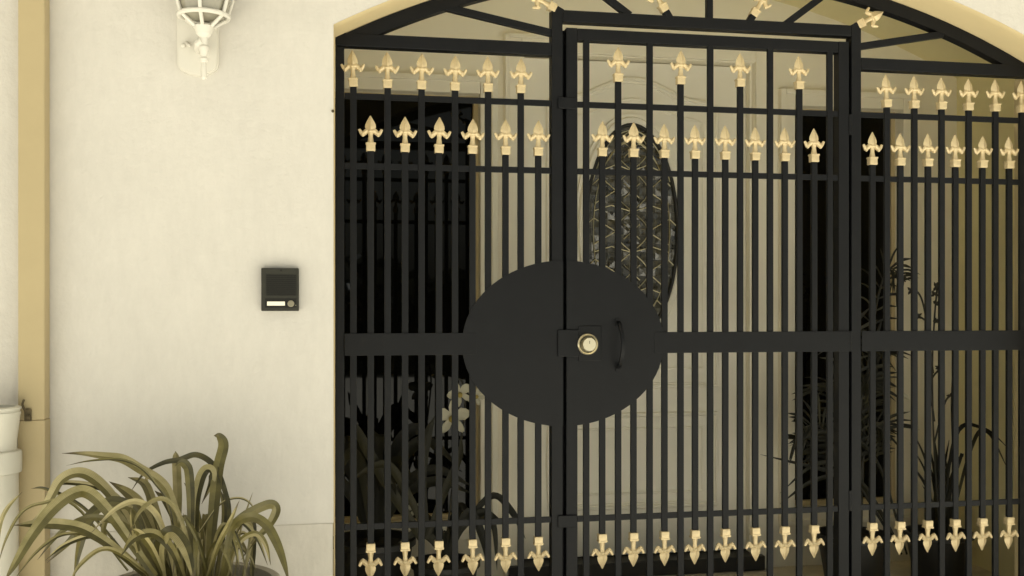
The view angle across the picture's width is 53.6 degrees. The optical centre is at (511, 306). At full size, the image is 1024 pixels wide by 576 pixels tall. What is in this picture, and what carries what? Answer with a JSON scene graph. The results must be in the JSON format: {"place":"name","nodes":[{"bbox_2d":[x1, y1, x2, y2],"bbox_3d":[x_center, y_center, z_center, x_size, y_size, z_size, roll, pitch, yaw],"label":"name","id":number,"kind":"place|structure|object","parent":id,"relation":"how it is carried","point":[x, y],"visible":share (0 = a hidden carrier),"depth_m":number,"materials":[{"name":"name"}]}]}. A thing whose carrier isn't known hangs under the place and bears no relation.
{"place":"outdoors","nodes":[
{"label":"outdoors","id":0,"kind":"place"},
{"label":"ground","id":1,"kind":"structure","parent":0,"visible":0},
{"bbox_2d":[0,404,21,575],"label":"standpipe","id":2,"kind":"object","parent":1,"relation":"on","point":[10,460],"visible":1,"depth_m":2.63,"materials":[{"name":"white paint"}]},
{"bbox_2d":[0,433,288,575],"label":"potted plant","id":3,"kind":"object","parent":1,"relation":"on","point":[133,518],"visible":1,"depth_m":2.51,"materials":[{"name":"green plant"}]},
{"bbox_2d":[0,0,1023,575],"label":"house","id":4,"kind":"structure","parent":1,"relation":"on","point":[184,208],"depth_m":3.57,"materials":[{"name":"beige paint"}]},
{"bbox_2d":[18,0,49,575],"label":"downpipe","id":5,"kind":"object","parent":4,"relation":"attached to","point":[34,220],"visible":0.94,"depth_m":2.71,"materials":[{"name":"beige paint"}]},
{"bbox_2d":[175,0,233,79],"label":"wall lamp","id":6,"kind":"object","parent":4,"relation":"attached to","point":[200,23],"visible":1,"depth_m":2.76,"materials":[{"name":"white paint"}]},
{"bbox_2d":[261,268,298,310],"bbox_3d":[-0.657,-0.048,2.871,0.104,0.122,0.031,0,0,-10],"label":"intercom","id":7,"kind":"object","parent":4,"relation":"attached to","point":[279,289],"visible":1,"depth_m":2.86,"materials":[{"name":"black plastic"}]},
{"bbox_2d":[333,70,497,541],"bbox_3d":[-0.439,0.003,4.033,0.760,1.845,0.121,0,0,-10],"label":"window","id":8,"kind":"structure","parent":4,"relation":"in","point":[367,80],"depth_m":4.08,"materials":[{"name":"black glass"}]},
{"bbox_2d":[524,58,745,558],"bbox_3d":[0.515,0.007,4.239,0.984,2.050,0.065,0,0,-10],"label":"front door","id":9,"kind":"structure","parent":4,"relation":"in","point":[601,85],"depth_m":4.24,"materials":[{"name":"paint"}]},
{"bbox_2d":[331,0,1023,575],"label":"gate surround","id":10,"kind":"object","parent":4,"relation":"attached to","point":[505,344],"visible":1,"depth_m":3.16,"materials":[{"name":"black paint"}]},
{"bbox_2d":[558,28,851,575],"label":"gate leaf","id":11,"kind":"object","parent":10,"relation":"attached to","point":[618,342],"visible":1,"depth_m":3.25,"materials":[{"name":"black paint"}]},
{"bbox_2d":[778,88,918,525],"bbox_3d":[1.434,0.003,4.374,0.640,1.845,0.121,0,0,-10],"label":"window","id":12,"kind":"structure","parent":4,"relation":"in","point":[786,97],"depth_m":4.40,"materials":[{"name":"black glass"}]},
{"bbox_2d":[654,560,1000,575],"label":"porch floor","id":13,"kind":"structure","parent":1,"relation":"on","point":[900,568],"depth_m":4.21,"materials":[{"name":"tile"}]},
{"bbox_2d":[333,423,468,575],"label":"potted plant","id":14,"kind":"object","parent":13,"relation":"on","point":[396,461],"visible":0.27,"depth_m":3.65,"materials":[{"name":"green"}]},
{"bbox_2d":[348,378,524,575],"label":"orchid","id":15,"kind":"object","parent":13,"relation":"on","point":[463,509],"visible":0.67,"depth_m":3.52,"materials":[{"name":"green plant"}]},
{"bbox_2d":[788,248,918,575],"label":"palm","id":16,"kind":"object","parent":13,"relation":"on","point":[871,565],"visible":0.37,"depth_m":3.93,"materials":[{"name":"green plant"}]},
{"bbox_2d":[760,282,1004,575],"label":"potted plant","id":17,"kind":"object","parent":13,"relation":"on","point":[928,563],"visible":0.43,"depth_m":3.96,"materials":[{"name":"green plant"}]}
]}

